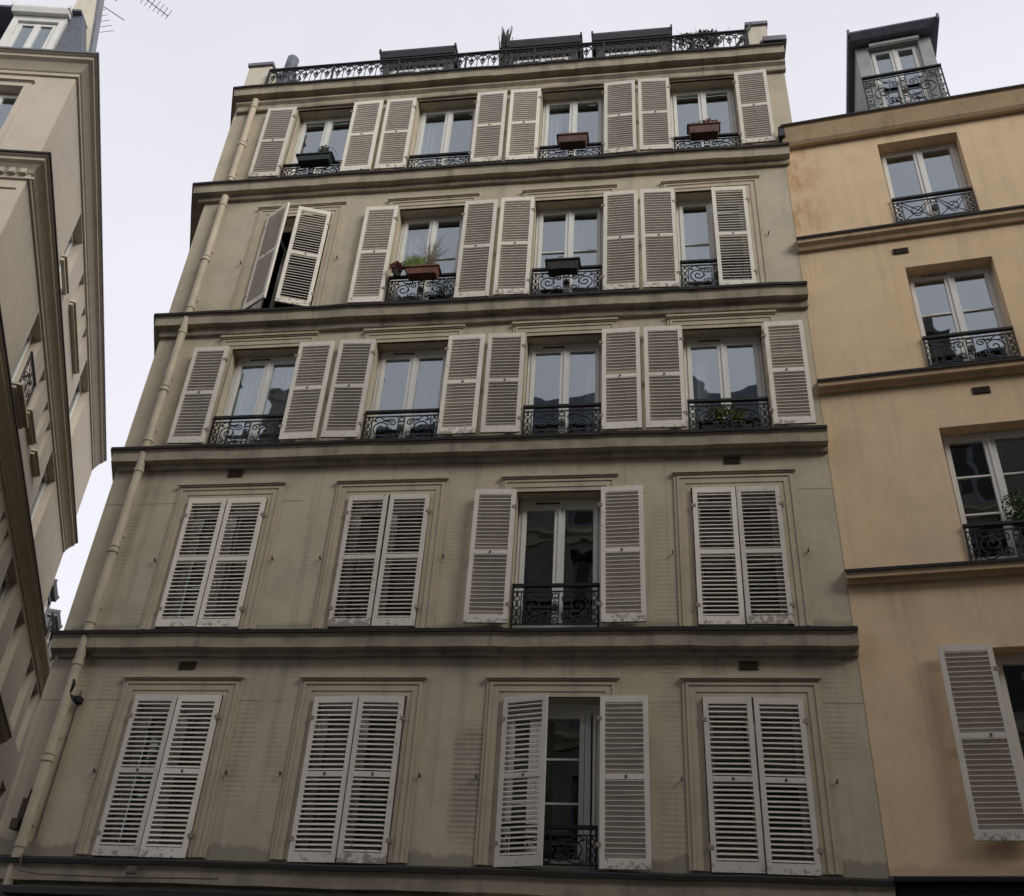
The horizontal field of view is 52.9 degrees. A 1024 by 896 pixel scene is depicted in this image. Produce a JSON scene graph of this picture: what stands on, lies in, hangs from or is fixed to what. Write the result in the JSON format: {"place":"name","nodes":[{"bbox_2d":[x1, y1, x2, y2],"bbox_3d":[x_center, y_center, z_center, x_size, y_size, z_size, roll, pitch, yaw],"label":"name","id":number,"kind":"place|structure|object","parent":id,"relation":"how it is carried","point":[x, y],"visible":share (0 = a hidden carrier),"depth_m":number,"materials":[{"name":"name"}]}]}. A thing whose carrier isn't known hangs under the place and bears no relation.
{"place":"outdoors","nodes":[
{"label":"outdoors","id":0,"kind":"place"},
{"bbox_2d":[0,0,1023,629],"label":"sky","id":1,"kind":"structure","parent":0,"point":[166,85],"materials":[{"name":"white"}]},
{"label":"ground","id":2,"kind":"structure","parent":0,"visible":0},
{"bbox_2d":[0,579,62,820],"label":"neighbour building","id":3,"kind":"structure","parent":2,"relation":"on","point":[29,691],"depth_m":30.55,"materials":[{"name":"beige paint"}]},
{"bbox_2d":[10,668,27,719],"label":"window","id":4,"kind":"structure","parent":3,"relation":"in","point":[27,668],"depth_m":29.92,"materials":[{"name":"paint"}]},
{"bbox_2d":[0,0,106,744],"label":"corner building","id":5,"kind":"structure","parent":2,"relation":"on","point":[53,447],"depth_m":22.43,"materials":[{"name":"beige paint"}]},
{"bbox_2d":[0,571,8,605],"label":"window","id":6,"kind":"structure","parent":5,"relation":"in","point":[5,579],"depth_m":25.34,"materials":[{"name":"paint"}]},
{"bbox_2d":[0,621,16,667],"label":"window","id":7,"kind":"structure","parent":5,"relation":"in","point":[16,621],"depth_m":27.14,"materials":[{"name":"paint"}]},
{"bbox_2d":[0,94,18,106],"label":"window","id":8,"kind":"structure","parent":5,"relation":"in","point":[3,97],"depth_m":20.54,"materials":[{"name":"paint"}]},
{"bbox_2d":[11,331,31,380],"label":"window","id":9,"kind":"structure","parent":5,"relation":"in","point":[29,338],"depth_m":22.16,"materials":[{"name":"paint"}]},
{"bbox_2d":[30,468,46,521],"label":"window","id":10,"kind":"structure","parent":5,"relation":"in","point":[44,476],"depth_m":26.92,"materials":[{"name":"paint"}]},
{"bbox_2d":[59,233,72,271],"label":"window","id":11,"kind":"structure","parent":5,"relation":"in","point":[71,239],"depth_m":24.05,"materials":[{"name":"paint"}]},
{"bbox_2d":[69,376,80,418],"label":"window","id":12,"kind":"structure","parent":5,"relation":"in","point":[79,382],"depth_m":28.73,"materials":[{"name":"paint"}]},
{"bbox_2d":[100,6,123,32],"bbox_3d":[-9.613,-9.877,23.907,0.889,0.650,0.720,29,-42,-31],"label":"tv antenna","id":13,"kind":"object","parent":5,"relation":"attached to","point":[108,20],"visible":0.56,"depth_m":23.95,"materials":[{"name":"metal"}]},
{"bbox_2d":[116,0,171,18],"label":"tv antenna","id":14,"kind":"object","parent":5,"relation":"attached to","point":[156,7],"visible":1,"depth_m":23.70,"materials":[{"name":"metal"}]},
{"bbox_2d":[0,20,895,895],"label":"apartment building","id":15,"kind":"structure","parent":2,"relation":"on","point":[494,558],"depth_m":13.20,"materials":[{"name":"grey paint"}]},
{"bbox_2d":[104,702,221,858],"bbox_3d":[-3.939,3.801,11.810,1.060,1.830,0.090,-2,-35,8],"label":"window","id":16,"kind":"structure","parent":15,"relation":"in","point":[146,705],"depth_m":11.93,"materials":[{"name":"paint"}]},
{"bbox_2d":[165,507,265,628],"bbox_3d":[-3.789,1.591,13.355,1.060,1.910,0.090,-2,-35,8],"label":"window","id":17,"kind":"structure","parent":15,"relation":"in","point":[215,511],"depth_m":13.48,"materials":[{"name":"paint"}]},
{"bbox_2d":[216,356,295,443],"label":"window","id":18,"kind":"structure","parent":15,"relation":"in","point":[269,363],"depth_m":15.13,"materials":[{"name":"paint"}]},
{"bbox_2d":[275,55,300,82],"bbox_3d":[-4.330,-6.999,19.778,0.720,1.682,0.563,-2,-35,8],"label":"roof vent","id":19,"kind":"object","parent":15,"relation":"on","point":[292,61],"visible":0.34,"depth_m":19.96,"materials":[{"name":"metal"}]},
{"bbox_2d":[252,224,328,308],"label":"window","id":20,"kind":"structure","parent":15,"relation":"in","point":[289,228],"depth_m":16.99,"materials":[{"name":"paint"}]},
{"bbox_2d":[296,145,336,169],"bbox_3d":[-3.310,-4.953,17.462,0.687,0.419,0.238,-2,-35,8],"label":"window box","id":21,"kind":"object","parent":15,"relation":"attached to","point":[323,156],"visible":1,"depth_m":17.37,"materials":[{"name":"black plastic"}]},
{"bbox_2d":[288,117,350,174],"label":"window","id":22,"kind":"structure","parent":15,"relation":"in","point":[329,123],"depth_m":18.44,"materials":[{"name":"paint"}]},
{"bbox_2d":[297,703,405,864],"bbox_3d":[-1.754,3.736,11.506,1.060,1.830,0.090,-2,-35,8],"label":"window","id":23,"kind":"structure","parent":15,"relation":"in","point":[323,707],"depth_m":11.66,"materials":[{"name":"paint"}]},
{"bbox_2d":[335,503,429,628],"bbox_3d":[-1.604,1.526,13.050,1.060,1.910,0.090,-2,-35,8],"label":"window","id":24,"kind":"structure","parent":15,"relation":"in","point":[415,507],"depth_m":13.25,"materials":[{"name":"paint"}]},
{"bbox_2d":[389,261,404,278],"bbox_3d":[-1.741,-2.724,15.625,0.282,0.301,0.191,-2,-35,8],"label":"flower pot","id":25,"kind":"object","parent":15,"relation":"attached to","point":[396,269],"visible":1,"depth_m":15.58,"materials":[{"name":"black plastic"}]},
{"bbox_2d":[367,350,446,438],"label":"window","id":26,"kind":"structure","parent":15,"relation":"in","point":[414,357],"depth_m":14.83,"materials":[{"name":"paint"}]},
{"bbox_2d":[401,226,450,282],"bbox_3d":[-1.381,-2.931,15.633,0.882,0.820,0.515,-2,-35,8],"label":"window box","id":27,"kind":"object","parent":15,"relation":"attached to","point":[419,268],"visible":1,"depth_m":15.51,"materials":[{"name":"plastic"}]},
{"bbox_2d":[390,216,462,300],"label":"window","id":28,"kind":"structure","parent":15,"relation":"in","point":[434,222],"depth_m":16.46,"materials":[{"name":"paint"}]},
{"bbox_2d":[412,107,475,166],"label":"window","id":29,"kind":"structure","parent":15,"relation":"in","point":[449,113],"depth_m":18.04,"materials":[{"name":"paint"}]},
{"bbox_2d":[498,25,512,64],"bbox_3d":[-0.163,-7.294,19.378,0.320,2.170,0.304,-2,-35,8],"label":"roof plant","id":30,"kind":"object","parent":15,"relation":"on","point":[505,40],"visible":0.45,"depth_m":19.61,"materials":[{"name":"green plant"}]},
{"bbox_2d":[501,704,599,870],"bbox_3d":[0.427,3.674,11.206,1.060,1.830,0.080,-2,-35,8],"label":"window","id":31,"kind":"structure","parent":15,"relation":"in","point":[589,744],"depth_m":11.26,"materials":[{"name":"paint"}]},
{"bbox_2d":[512,499,600,627],"bbox_3d":[0.577,1.462,12.746,1.060,1.910,0.090,-2,-35,8],"label":"window","id":32,"kind":"structure","parent":15,"relation":"in","point":[560,507],"depth_m":12.90,"materials":[{"name":"paint"}]},
{"bbox_2d":[545,256,580,278],"bbox_3d":[0.753,-2.688,15.223,0.528,0.311,0.213,-2,-35,8],"label":"window box","id":33,"kind":"object","parent":15,"relation":"attached to","point":[562,265],"visible":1,"depth_m":15.15,"materials":[{"name":"black plastic"}]},
{"bbox_2d":[524,343,601,433],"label":"window","id":34,"kind":"structure","parent":15,"relation":"in","point":[565,350],"depth_m":14.50,"materials":[{"name":"paint"}]},
{"bbox_2d":[532,207,602,293],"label":"window","id":35,"kind":"structure","parent":15,"relation":"in","point":[570,214],"depth_m":16.05,"materials":[{"name":"paint"}]},
{"bbox_2d":[556,132,588,151],"bbox_3d":[0.996,-5.051,16.846,0.528,0.363,0.219,-2,-35,8],"label":"window box","id":36,"kind":"object","parent":15,"relation":"attached to","point":[571,140],"visible":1,"depth_m":16.76,"materials":[{"name":"brown plastic"}]},
{"bbox_2d":[541,98,603,157],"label":"window","id":37,"kind":"structure","parent":15,"relation":"in","point":[573,104],"depth_m":17.76,"materials":[{"name":"paint"}]},
{"bbox_2d":[672,27,729,49],"bbox_3d":[3.397,-7.112,18.428,1.074,1.180,0.559,-12,-38,21],"label":"roof plant","id":38,"kind":"object","parent":15,"relation":"on","point":[701,43],"visible":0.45,"depth_m":18.52,"materials":[{"name":"green plant"}]},
{"bbox_2d":[687,118,720,141],"bbox_3d":[3.083,-5.115,16.543,0.538,0.343,0.242,-2,-35,8],"label":"window box","id":39,"kind":"object","parent":15,"relation":"attached to","point":[704,129],"visible":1,"depth_m":16.48,"materials":[{"name":"brown plastic"}]},
{"bbox_2d":[670,88,738,148],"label":"window","id":40,"kind":"structure","parent":15,"relation":"in","point":[701,94],"depth_m":17.46,"materials":[{"name":"paint"}]},
{"bbox_2d":[676,199,751,286],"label":"window","id":41,"kind":"structure","parent":15,"relation":"in","point":[680,206],"depth_m":15.73,"materials":[{"name":"paint"}]},
{"bbox_2d":[683,336,768,429],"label":"window","id":42,"kind":"structure","parent":15,"relation":"in","point":[721,344],"depth_m":14.21,"materials":[{"name":"paint"}]},
{"bbox_2d":[699,405,753,428],"bbox_3d":[2.808,-0.362,13.487,0.708,0.474,0.233,-2,-35,8],"label":"window box","id":43,"kind":"object","parent":15,"relation":"on","point":[736,417],"visible":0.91,"depth_m":13.45,"materials":[{"name":"black plastic"}]},
{"bbox_2d":[691,495,790,626],"bbox_3d":[2.745,1.398,12.444,1.060,1.910,0.090,-2,-35,8],"label":"window","id":44,"kind":"structure","parent":15,"relation":"in","point":[762,500],"depth_m":12.65,"materials":[{"name":"paint"}]},
{"bbox_2d":[702,705,816,876],"bbox_3d":[2.595,3.607,10.900,1.060,1.830,0.090,-2,-35,8],"label":"window","id":45,"kind":"structure","parent":15,"relation":"in","point":[709,708],"depth_m":11.07,"materials":[{"name":"paint"}]},
{"bbox_2d":[778,13,1023,895],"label":"apartment building","id":46,"kind":"structure","parent":2,"relation":"on","point":[905,175],"depth_m":12.99,"materials":[{"name":"yellow paint"}]},
{"bbox_2d":[880,143,973,222],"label":"window","id":47,"kind":"structure","parent":46,"relation":"in","point":[917,154],"depth_m":15.54,"materials":[{"name":"paint"}]},
{"bbox_2d":[907,267,1014,366],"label":"window","id":48,"kind":"structure","parent":46,"relation":"in","point":[948,278],"depth_m":13.98,"materials":[{"name":"paint"}]},
{"bbox_2d":[941,429,1023,560],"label":"window","id":49,"kind":"structure","parent":46,"relation":"in","point":[988,440],"depth_m":12.45,"materials":[{"name":"paint"}]},
{"bbox_2d":[994,654,1023,784],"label":"window","id":50,"kind":"structure","parent":46,"relation":"in","point":[1009,659],"depth_m":10.92,"materials":[{"name":"paint"}]},
{"bbox_2d":[1001,490,1023,539],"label":"plant","id":51,"kind":"object","parent":46,"relation":"on","point":[1018,512],"visible":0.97,"depth_m":11.93,"materials":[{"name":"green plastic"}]}
]}

